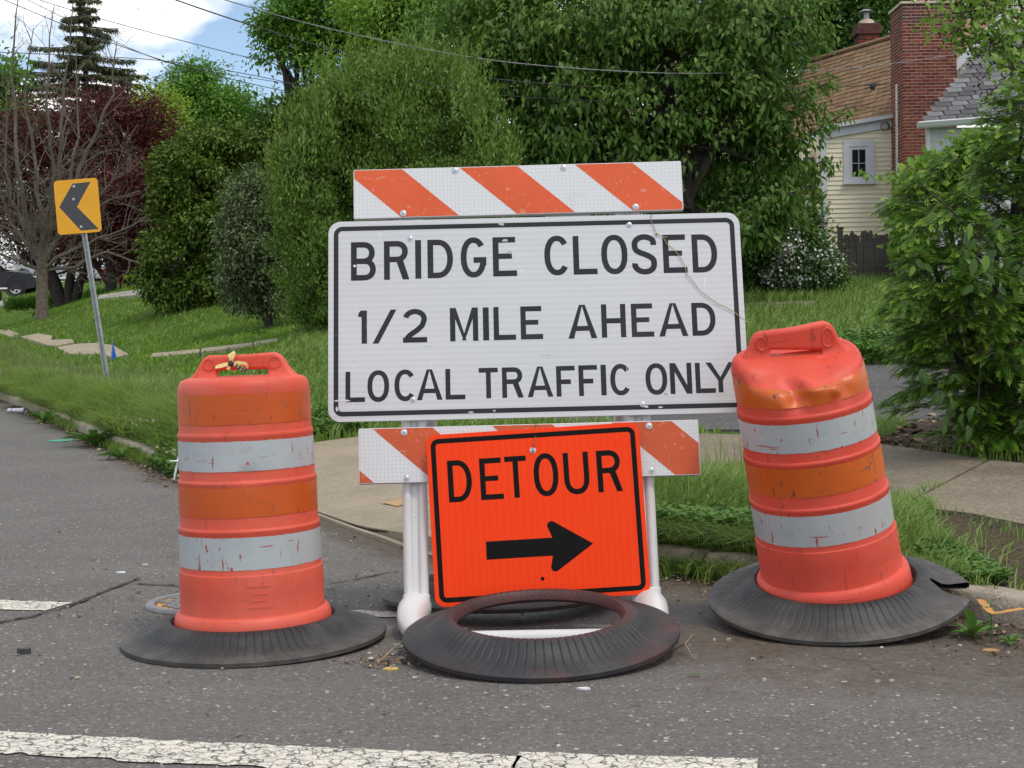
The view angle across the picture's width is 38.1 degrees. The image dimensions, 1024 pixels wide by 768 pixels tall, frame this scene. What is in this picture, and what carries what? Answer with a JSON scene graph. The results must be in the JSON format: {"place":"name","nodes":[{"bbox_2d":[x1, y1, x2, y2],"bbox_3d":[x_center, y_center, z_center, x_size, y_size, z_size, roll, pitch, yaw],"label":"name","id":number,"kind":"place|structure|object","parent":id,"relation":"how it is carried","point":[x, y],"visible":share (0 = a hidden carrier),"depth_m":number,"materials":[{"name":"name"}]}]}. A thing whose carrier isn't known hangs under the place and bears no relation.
{"place":"outdoors","nodes":[
{"label":"outdoors","id":0,"kind":"place"},
{"bbox_2d":[0,329,129,358],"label":"sidewalk","id":1,"kind":"structure","parent":0,"point":[72,347],"depth_m":29.22,"materials":[{"name":"concrete"}]},
{"bbox_2d":[97,289,146,300],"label":"path","id":2,"kind":"structure","parent":0,"point":[130,293],"depth_m":36.62,"materials":[{"name":"concrete"}]},
{"bbox_2d":[0,52,305,86],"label":"overhead wire","id":3,"kind":"object","parent":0,"point":[153,59],"visible":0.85,"depth_m":40.35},
{"bbox_2d":[5,0,300,94],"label":"overhead wire","id":4,"kind":"object","parent":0,"point":[151,56],"visible":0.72,"depth_m":39.51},
{"bbox_2d":[28,0,305,85],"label":"overhead wire","id":5,"kind":"object","parent":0,"point":[158,59],"visible":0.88,"depth_m":38.53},
{"bbox_2d":[40,0,367,85],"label":"overhead wire","id":6,"kind":"object","parent":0,"point":[178,39],"visible":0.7,"depth_m":38.84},
{"bbox_2d":[314,437,432,557],"bbox_3d":[-0.096,0.623,9.730,3.107,0.433,5.346,-2,2,-28],"label":"driveway apron","id":7,"kind":"object","parent":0,"point":[343,495],"visible":0.19,"depth_m":9.07,"materials":[{"name":"concrete"}]},
{"bbox_2d":[382,494,428,505],"bbox_3d":[-0.556,0.675,8.634,0.324,0.038,0.307,-2,2,-26],"label":"spray mark","id":8,"kind":"object","parent":7,"relation":"on","point":[398,502],"visible":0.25,"depth_m":8.63,"materials":[{"name":"paint"}]},
{"bbox_2d":[229,324,613,441],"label":"meadow grass","id":9,"kind":"structure","parent":0,"point":[317,336],"depth_m":15.26,"materials":[{"name":"plant"}]},
{"bbox_2d":[0,0,995,475],"label":"sky","id":10,"kind":"structure","parent":0,"point":[181,21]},
{"bbox_2d":[0,399,1023,767],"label":"road","id":11,"kind":"structure","parent":0,"point":[52,483],"depth_m":4.39,"materials":[{"name":"asphalt"}]},
{"bbox_2d":[7,408,26,412],"bbox_3d":[-6.380,0.340,19.083,0.246,0.071,0.109,-1,2,12],"label":"plastic cup","id":12,"kind":"object","parent":11,"relation":"on","point":[17,410],"visible":1,"depth_m":19.06,"materials":[{"name":"plastic"}]},
{"bbox_2d":[17,647,30,653],"bbox_3d":[-1.626,0.889,4.936,0.046,0.017,0.030,-1,2,0],"label":"stone","id":13,"kind":"object","parent":11,"relation":"on","point":[26,650],"visible":1,"depth_m":4.92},
{"bbox_2d":[0,600,71,609],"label":"stop line","id":14,"kind":"object","parent":11,"relation":"on","point":[24,605],"visible":1,"depth_m":5.86,"materials":[{"name":"paint"}]},
{"bbox_2d":[28,407,58,422],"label":"weed","id":15,"kind":"object","parent":11,"relation":"on","point":[43,416],"visible":0.94,"depth_m":17.17,"materials":[{"name":"green plant"}]},
{"bbox_2d":[48,439,74,441],"bbox_3d":[-4.401,0.553,14.601,0.359,0.006,0.267,-2,2,-32],"label":"spray mark","id":16,"kind":"object","parent":11,"relation":"on","point":[63,440],"visible":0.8,"depth_m":14.57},
{"bbox_2d":[0,578,140,621],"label":"road seam","id":17,"kind":"object","parent":11,"relation":"on","point":[82,600],"visible":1,"depth_m":5.92,"materials":[{"name":"asphalt"}]},
{"bbox_2d":[61,429,112,445],"bbox_3d":[-3.907,0.495,13.843,0.426,0.171,0.475,0,2,36],"label":"weed","id":18,"kind":"object","parent":11,"relation":"on","point":[92,436],"visible":0.94,"depth_m":13.76,"materials":[{"name":"green plant"}]},
{"bbox_2d":[4,405,177,489],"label":"leaf litter","id":19,"kind":"object","parent":11,"relation":"on","point":[145,466],"visible":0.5,"depth_m":12.44,"materials":[{"name":"plant"}]},
{"bbox_2d":[170,457,177,479],"bbox_3d":[-2.391,0.592,10.603,0.120,0.187,0.054,-1,2,0],"label":"utility stake","id":20,"kind":"object","parent":19,"relation":"on","point":[176,466],"visible":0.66,"depth_m":10.60,"materials":[{"name":"white plastic"}]},
{"bbox_2d":[98,447,139,457],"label":"weed","id":21,"kind":"object","parent":11,"relation":"on","point":[117,453],"visible":0.9,"depth_m":12.46,"materials":[{"name":"green plant"}]},
{"bbox_2d":[145,593,179,614],"bbox_3d":[-1.193,0.858,5.836,0.492,0.014,0.492,-1,2,0],"label":"valve cover","id":22,"kind":"object","parent":11,"relation":"on","point":[170,604],"visible":0.17,"depth_m":5.76,"materials":[{"name":"grey metal"}]},
{"bbox_2d":[150,435,178,476],"bbox_3d":[-2.671,0.518,11.670,0.351,0.297,1.740,-2,2,-21],"label":"clover patch","id":23,"kind":"object","parent":11,"relation":"on","point":[164,464],"visible":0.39,"depth_m":11.31,"materials":[{"name":"green plant"}]},
{"bbox_2d":[11,563,374,634],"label":"leaf litter","id":24,"kind":"object","parent":11,"relation":"on","point":[129,598],"visible":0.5,"depth_m":5.88,"materials":[{"name":"plant"}]},
{"bbox_2d":[120,352,386,667],"bbox_3d":[-0.900,0.387,5.076,0.900,0.986,0.900,-2,2,0],"label":"traffic drum","id":25,"kind":"object","parent":11,"relation":"on","point":[251,581],"visible":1,"depth_m":4.87,"materials":[{"name":"plastic"}]},
{"bbox_2d":[215,351,247,372],"bbox_3d":[-0.946,-0.075,5.031,0.113,0.076,0.083,-1,2,0],"label":"caution tape","id":26,"kind":"object","parent":25,"relation":"on","point":[231,363],"visible":1,"depth_m":5.00,"materials":[{"name":"plastic"}]},
{"bbox_2d":[0,731,521,767],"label":"edge line","id":27,"kind":"object","parent":11,"relation":"on","point":[134,749],"visible":1,"depth_m":3.65,"materials":[{"name":"paint"}]},
{"bbox_2d":[350,610,396,616],"bbox_3d":[-0.499,0.859,5.541,0.415,0.001,0.132,-1,2,13],"label":"cross line","id":28,"kind":"object","parent":11,"relation":"on","point":[386,613],"visible":0.29,"depth_m":5.54,"materials":[{"name":"paint"}]},
{"bbox_2d":[332,651,419,667],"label":"leaf litter","id":29,"kind":"object","parent":11,"relation":"on","point":[372,658],"visible":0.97,"depth_m":4.70,"materials":[{"name":"plant"}]},
{"bbox_2d":[377,641,401,663],"bbox_3d":[-0.376,0.851,4.765,0.041,0.054,0.231,-1,2,16],"label":"twig","id":30,"kind":"object","parent":11,"relation":"on","point":[384,656],"visible":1,"depth_m":4.71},
{"bbox_2d":[383,667,397,670],"bbox_3d":[-0.377,0.882,4.590,0.047,0.005,0.032,-1,2,0],"label":"scrap","id":31,"kind":"object","parent":11,"relation":"on","point":[390,669],"visible":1,"depth_m":4.58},
{"bbox_2d":[34,410,753,585],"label":"gutter grass","id":32,"kind":"structure","parent":11,"relation":"on","point":[665,567],"depth_m":6.32,"materials":[{"name":"plant"}]},
{"bbox_2d":[383,574,615,613],"bbox_3d":[-0.036,0.783,5.741,0.930,0.091,0.930,-3,-1,0],"label":"rubber ring","id":33,"kind":"object","parent":11,"relation":"on","point":[394,598],"visible":0.16,"depth_m":5.34,"materials":[{"name":"rubber"}]},
{"bbox_2d":[0,508,1013,767],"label":"road grit","id":34,"kind":"object","parent":11,"relation":"on","point":[682,720],"visible":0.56,"depth_m":4.31,"materials":[{"name":"gravel"}]},
{"bbox_2d":[1,511,1018,767],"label":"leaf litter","id":35,"kind":"object","parent":11,"relation":"on","point":[379,667],"visible":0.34,"depth_m":4.60,"materials":[{"name":"plant"}]},
{"bbox_2d":[0,392,1023,628],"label":"kerb","id":36,"kind":"structure","parent":11,"relation":"on","point":[1002,598],"depth_m":6.13,"materials":[{"name":"concrete"}]},
{"bbox_2d":[0,378,173,451],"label":"kerb grass","id":37,"kind":"structure","parent":36,"relation":"on","point":[104,421],"depth_m":16.07,"materials":[{"name":"plant"}]},
{"bbox_2d":[428,499,946,554],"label":"kerb grass","id":38,"kind":"structure","parent":36,"relation":"on","point":[679,533],"depth_m":6.37,"materials":[{"name":"plant"}]},
{"bbox_2d":[328,161,746,638],"bbox_3d":[0.095,0.104,5.622,1.526,1.788,1.171,-1,-12,0],"label":"sign barricade","id":39,"kind":"object","parent":11,"relation":"on","point":[619,316],"visible":0.82,"depth_m":5.42,"materials":[{"name":"metal"}]},
{"bbox_2d":[426,423,649,606],"bbox_3d":[0.091,0.462,5.258,0.761,0.611,0.014,-4,-7,0],"label":"detour sign","id":40,"kind":"object","parent":39,"relation":"attached to","point":[556,507],"visible":0.96,"depth_m":5.26,"materials":[{"name":"metal"}]},
{"bbox_2d":[650,214,750,322],"bbox_3d":[0.749,-0.423,5.335,0.212,0.416,0.524,-2,2,-35],"label":"tie string","id":41,"kind":"object","parent":39,"relation":"attached to","point":[686,272],"visible":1,"depth_m":5.44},
{"bbox_2d":[402,588,679,682],"bbox_3d":[0.094,0.785,4.805,0.900,0.089,0.900,-2,7,0],"label":"rubber ring","id":42,"kind":"object","parent":11,"relation":"on","point":[638,634],"visible":1,"depth_m":4.55,"materials":[{"name":"rubber"}]},
{"bbox_2d":[577,687,590,689],"bbox_3d":[0.207,0.880,4.281,0.040,0.005,0.023,-1,2,0],"label":"scrap","id":43,"kind":"object","parent":11,"relation":"on","point":[584,688],"visible":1,"depth_m":4.27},
{"bbox_2d":[511,752,757,767],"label":"edge line","id":44,"kind":"object","parent":11,"relation":"on","point":[544,760],"visible":1,"depth_m":3.52,"materials":[{"name":"paint"}]},
{"bbox_2d":[673,634,693,658],"bbox_3d":[0.551,0.836,4.713,0.064,0.054,0.146,-1,2,0],"label":"twig","id":45,"kind":"object","parent":11,"relation":"on","point":[685,645],"visible":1,"depth_m":4.74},
{"bbox_2d":[671,560,705,576],"bbox_3d":[0.745,0.781,6.266,0.144,0.074,0.151,-1,2,-11],"label":"weed","id":46,"kind":"object","parent":11,"relation":"on","point":[691,570],"visible":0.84,"depth_m":6.24,"materials":[{"name":"green plant"}]},
{"bbox_2d":[708,320,968,645],"bbox_3d":[1.073,0.295,5.146,0.902,1.031,0.904,-9,11,2],"label":"traffic drum","id":47,"kind":"object","parent":11,"relation":"on","point":[833,566],"visible":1,"depth_m":4.97,"materials":[{"name":"plastic"}]},
{"bbox_2d":[659,573,1023,675],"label":"leaf litter","id":48,"kind":"object","parent":11,"relation":"on","point":[963,618],"visible":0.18,"depth_m":5.02,"materials":[{"name":"plant"}]},
{"bbox_2d":[949,609,999,636],"bbox_3d":[1.532,0.789,4.929,0.204,0.102,0.125,-2,2,-35],"label":"weed","id":49,"kind":"object","parent":11,"relation":"on","point":[973,624],"visible":0.99,"depth_m":4.91,"materials":[{"name":"green plant"}]},
{"bbox_2d":[984,601,996,640],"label":"weed","id":50,"kind":"object","parent":11,"relation":"on","point":[991,621],"visible":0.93,"depth_m":4.86,"materials":[{"name":"green plant"}]},
{"bbox_2d":[981,648,999,651],"bbox_3d":[1.520,0.846,4.708,0.058,0.005,0.032,-1,2,0],"label":"scrap","id":51,"kind":"object","parent":11,"relation":"on","point":[990,650],"visible":0.96,"depth_m":4.70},
{"bbox_2d":[976,599,1023,613],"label":"spray mark","id":52,"kind":"object","parent":11,"relation":"on","point":[983,603],"visible":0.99,"depth_m":4.83,"materials":[{"name":"paint"}]},
{"bbox_2d":[998,633,1022,643],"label":"weed","id":53,"kind":"object","parent":11,"relation":"on","point":[1010,639],"visible":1,"depth_m":4.81,"materials":[{"name":"green plant"}]},
{"bbox_2d":[0,276,1023,589],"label":"lawn","id":54,"kind":"structure","parent":0,"point":[924,426],"depth_m":25.85,"materials":[{"name":"plant"}]},
{"bbox_2d":[0,260,35,296],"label":"parked car","id":55,"kind":"object","parent":54,"relation":"on","point":[20,282],"visible":0.77,"depth_m":57.80,"materials":[{"name":"black paint"}]},
{"bbox_2d":[0,36,58,300],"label":"tree","id":56,"kind":"object","parent":54,"relation":"on","point":[22,75],"visible":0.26,"depth_m":65.38,"materials":[{"name":"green plant"}]},
{"bbox_2d":[1,287,104,316],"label":"perennial bed","id":57,"kind":"object","parent":54,"relation":"on","point":[21,303],"visible":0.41,"depth_m":46.80,"materials":[{"name":"brown plant"}]},
{"bbox_2d":[11,249,105,281],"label":"parked car","id":58,"kind":"object","parent":54,"relation":"on","point":[27,269],"visible":0.06,"depth_m":65.31,"materials":[{"name":"silver metal"}]},
{"bbox_2d":[0,0,149,282],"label":"spruce tree","id":59,"kind":"object","parent":54,"relation":"on","point":[81,44],"visible":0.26,"depth_m":67.30,"materials":[{"name":"green plant"}]},
{"bbox_2d":[54,178,108,377],"bbox_3d":[-5.673,-1.270,19.703,0.584,2.896,0.083,-5,2,0],"label":"chevron sign","id":60,"kind":"object","parent":54,"relation":"on","point":[77,204],"visible":0.94,"depth_m":19.64,"materials":[{"name":"metal"}]},
{"bbox_2d":[0,0,169,321],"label":"bare tree","id":61,"kind":"object","parent":54,"relation":"on","point":[42,250],"visible":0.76,"depth_m":35.81,"materials":[{"name":"grey plant"}]},
{"bbox_2d":[0,69,189,306],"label":"red maple","id":62,"kind":"object","parent":54,"relation":"on","point":[61,295],"visible":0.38,"depth_m":43.33,"materials":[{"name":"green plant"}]},
{"bbox_2d":[32,139,187,292],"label":"red maple","id":63,"kind":"object","parent":54,"relation":"on","point":[119,219],"visible":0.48,"depth_m":41.89,"materials":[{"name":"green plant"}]},
{"bbox_2d":[111,340,115,367],"bbox_3d":[-5.647,-0.344,20.985,0.075,0.546,0.038,-1,2,0],"label":"marker flag","id":64,"kind":"object","parent":54,"relation":"on","point":[113,354],"visible":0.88,"depth_m":20.98,"materials":[{"name":"blue plastic"}]},
{"bbox_2d":[102,267,129,287],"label":"bush","id":65,"kind":"object","parent":54,"relation":"on","point":[121,280],"visible":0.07,"depth_m":49.78,"materials":[{"name":"green plant"}]},
{"bbox_2d":[0,340,233,474],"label":"verge grass","id":66,"kind":"structure","parent":54,"relation":"on","point":[107,399],"depth_m":15.62,"materials":[{"name":"plant"}]},
{"bbox_2d":[121,273,139,285],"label":"bush","id":67,"kind":"object","parent":54,"relation":"on","point":[126,278],"visible":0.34,"depth_m":47.73,"materials":[{"name":"green plant"}]},
{"bbox_2d":[119,255,152,285],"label":"bush","id":68,"kind":"object","parent":54,"relation":"on","point":[125,270],"visible":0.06,"depth_m":48.67,"materials":[{"name":"green plant"}]},
{"bbox_2d":[115,407,177,458],"bbox_3d":[-3.187,0.375,13.242,0.503,0.430,4.308,-2,2,-23],"label":"clover patch","id":69,"kind":"object","parent":54,"relation":"on","point":[139,430],"visible":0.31,"depth_m":12.59,"materials":[{"name":"green plant"}]},
{"bbox_2d":[116,69,199,274],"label":"lime tree","id":70,"kind":"object","parent":54,"relation":"on","point":[172,103],"visible":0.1,"depth_m":51.37,"materials":[{"name":"green plant"}]},
{"bbox_2d":[133,46,280,134],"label":"oak tree","id":71,"kind":"object","parent":54,"relation":"on","point":[208,93],"visible":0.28,"depth_m":59.03,"materials":[{"name":"green plant"}]},
{"bbox_2d":[128,104,288,315],"bbox_3d":[-5.963,-3.422,29.944,3.755,4.362,2.936,-1,2,0],"label":"arborvitae","id":72,"kind":"object","parent":54,"relation":"on","point":[182,212],"visible":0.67,"depth_m":29.34,"materials":[{"name":"green plant"}]},
{"bbox_2d":[151,338,277,357],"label":"front walk","id":73,"kind":"structure","parent":54,"relation":"on","point":[220,348],"depth_m":20.50,"materials":[{"name":"concrete"}]},
{"bbox_2d":[160,81,347,185],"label":"tree","id":74,"kind":"object","parent":54,"relation":"on","point":[261,116],"visible":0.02,"depth_m":46.89,"materials":[{"name":"green plant"}]},
{"bbox_2d":[202,160,312,328],"bbox_3d":[-4.016,-2.221,24.458,2.174,3.019,1.990,-1,2,0],"label":"shrub","id":75,"kind":"object","parent":54,"relation":"on","point":[245,279],"visible":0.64,"depth_m":24.11,"materials":[{"name":"green plant"}]},
{"bbox_2d":[245,327,270,336],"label":"weed","id":76,"kind":"object","parent":54,"relation":"on","point":[257,330],"visible":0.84,"depth_m":21.57,"materials":[{"name":"green plant"}]},
{"bbox_2d":[231,0,369,115],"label":"maple tree","id":77,"kind":"object","parent":54,"relation":"on","point":[307,11],"visible":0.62,"depth_m":45.27,"materials":[{"name":"green plant"}]},
{"bbox_2d":[311,403,379,434],"bbox_3d":[-1.166,0.221,13.133,2.310,0.334,1.439,-2,2,-36],"label":"clover patch","id":78,"kind":"object","parent":54,"relation":"on","point":[316,411],"visible":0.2,"depth_m":12.31,"materials":[{"name":"green plant"}]},
{"bbox_2d":[298,0,485,96],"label":"maple tree","id":79,"kind":"object","parent":54,"relation":"on","point":[389,11],"visible":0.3,"depth_m":41.03,"materials":[{"name":"green plant"}]},
{"bbox_2d":[251,0,533,334],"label":"juniper","id":80,"kind":"object","parent":54,"relation":"on","point":[399,105],"visible":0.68,"depth_m":18.93,"materials":[{"name":"green plant"}]},
{"bbox_2d":[304,0,816,218],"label":"tree","id":81,"kind":"object","parent":54,"relation":"on","point":[741,193],"visible":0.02,"depth_m":35.09,"materials":[{"name":"green plant"}]},
{"bbox_2d":[428,0,859,256],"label":"cherry tree","id":82,"kind":"object","parent":54,"relation":"on","point":[697,138],"visible":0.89,"depth_m":22.83,"materials":[{"name":"green plant"}]},
{"bbox_2d":[655,492,752,533],"bbox_3d":[0.666,0.589,7.034,0.768,0.182,2.049,-2,2,-30],"label":"clover patch","id":83,"kind":"object","parent":54,"relation":"on","point":[662,511],"visible":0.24,"depth_m":6.64,"materials":[{"name":"green plant"}]},
{"bbox_2d":[744,301,814,311],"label":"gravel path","id":84,"kind":"structure","parent":54,"relation":"on","point":[808,302],"depth_m":23.81,"materials":[{"name":"stone"}]},
{"bbox_2d":[654,427,926,548],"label":"grass stalks","id":85,"kind":"object","parent":54,"relation":"on","point":[707,456],"depth_m":7.56,"materials":[{"name":"plant"}]},
{"bbox_2d":[734,190,848,293],"bbox_3d":[4.262,-2.356,25.487,3.100,2.012,1.928,-1,2,0],"label":"bush","id":86,"kind":"object","parent":54,"relation":"on","point":[749,273],"visible":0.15,"depth_m":25.09,"materials":[{"name":"green plant"}]},
{"bbox_2d":[753,225,862,292],"bbox_3d":[4.947,-2.010,24.938,1.822,1.449,1.211,0,2,19],"label":"azalea bush","id":87,"kind":"object","parent":54,"relation":"on","point":[814,267],"visible":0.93,"depth_m":24.74,"materials":[{"name":"green plant"}]},
{"bbox_2d":[739,0,911,76],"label":"tree","id":88,"kind":"object","parent":54,"relation":"on","point":[850,18],"visible":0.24,"depth_m":42.95,"materials":[{"name":"green plant"}]},
{"bbox_2d":[654,426,1023,590],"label":"grass","id":89,"kind":"structure","parent":54,"relation":"on","point":[911,518],"depth_m":6.87,"materials":[{"name":"plant"}]},
{"bbox_2d":[837,227,898,281],"bbox_3d":[6.799,-2.323,27.600,1.448,1.269,0.143,-1,2,0],"label":"fence","id":90,"kind":"object","parent":54,"relation":"on","point":[869,257],"visible":0.41,"depth_m":27.54,"materials":[{"name":"grey wood"}]},
{"bbox_2d":[837,316,906,359],"bbox_3d":[4.086,-0.560,17.889,1.438,0.542,2.414,-1,2,16],"label":"clover patch","id":91,"kind":"object","parent":54,"relation":"on","point":[867,338],"visible":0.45,"depth_m":17.69,"materials":[{"name":"green plant"}]},
{"bbox_2d":[781,0,1023,249],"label":"house","id":92,"kind":"structure","parent":54,"relation":"on","point":[874,142],"depth_m":29.91,"materials":[{"name":"beige"}]},
{"bbox_2d":[842,140,875,184],"bbox_3d":[7.002,-4.473,29.881,0.666,0.888,0.090,-1,2,0],"label":"window","id":93,"kind":"structure","parent":92,"relation":"in","point":[857,154],"depth_m":29.89,"materials":[{"name":"white glass"}]},
{"bbox_2d":[853,115,1023,398],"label":"vine","id":94,"kind":"object","parent":54,"relation":"on","point":[959,147],"visible":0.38,"depth_m":11.38,"materials":[{"name":"green plant"}]},
{"bbox_2d":[863,81,1023,460],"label":"yew bush","id":95,"kind":"object","parent":54,"relation":"on","point":[994,424],"visible":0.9,"depth_m":8.81,"materials":[{"name":"green plant"}]},
{"bbox_2d":[898,157,1023,441],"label":"creeper vine","id":96,"kind":"object","parent":95,"relation":"hanging from","point":[987,263],"visible":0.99,"depth_m":8.32,"materials":[{"name":"green plant"}]},
{"bbox_2d":[880,403,1021,462],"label":"leaf litter","id":97,"kind":"object","parent":54,"relation":"on","point":[901,430],"visible":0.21,"depth_m":9.72,"materials":[{"name":"plant"}]},
{"bbox_2d":[909,0,1006,17],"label":"tree","id":98,"kind":"object","parent":54,"relation":"on","point":[971,6],"visible":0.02,"depth_m":38.93,"materials":[{"name":"green plant"}]},
{"bbox_2d":[910,536,1014,583],"bbox_3d":[1.730,0.678,5.748,0.223,0.079,0.829,-1,2,0],"label":"clover patch","id":99,"kind":"object","parent":54,"relation":"on","point":[983,567],"visible":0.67,"depth_m":5.60,"materials":[{"name":"green plant"}]},
{"bbox_2d":[911,0,1023,130],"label":"tree","id":100,"kind":"object","parent":54,"relation":"on","point":[1012,57],"visible":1,"depth_m":7.62,"materials":[{"name":"green plant"}]},
{"bbox_2d":[917,28,1023,285],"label":"house","id":101,"kind":"structure","parent":54,"relation":"on","point":[957,105],"depth_m":25.46,"materials":[{"name":"grey"}]},
{"bbox_2d":[175,0,895,90],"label":"overhead wire","id":102,"kind":"object","parent":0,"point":[475,76],"visible":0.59,"depth_m":19.70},
{"bbox_2d":[864,83,880,89],"bbox_3d":[6.953,-5.735,28.562,0.325,0.140,0.114,-1,2,0],"label":"cable clamp","id":103,"kind":"object","parent":102,"relation":"hanging from","point":[873,86],"visible":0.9,"depth_m":28.53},
{"bbox_2d":[225,0,968,73],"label":"overhead wire","id":104,"kind":"object","parent":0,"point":[545,65],"visible":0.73,"depth_m":19.79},
{"bbox_2d":[417,81,903,109],"bbox_3d":[2.891,-4.394,23.116,1.030,1.412,14.759,0,2,37],"label":"overhead wire","id":105,"kind":"object","parent":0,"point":[617,101],"visible":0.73,"depth_m":21.45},
{"bbox_2d":[496,364,963,432],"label":"driveway","id":106,"kind":"structure","parent":0,"point":[881,388],"depth_m":12.37,"materials":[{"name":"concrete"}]},
{"bbox_2d":[699,433,1023,528],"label":"sidewalk","id":107,"kind":"structure","parent":0,"point":[992,489],"depth_m":8.10,"materials":[{"name":"concrete"}]},
{"bbox_2d":[743,272,1023,399],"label":"meadow grass","id":108,"kind":"structure","parent":0,"point":[837,314],"depth_m":22.31,"materials":[{"name":"plant"}]},
{"bbox_2d":[875,410,1023,464],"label":"edge grass","id":109,"kind":"structure","parent":0,"point":[886,424],"depth_m":9.09,"materials":[{"name":"plant"}]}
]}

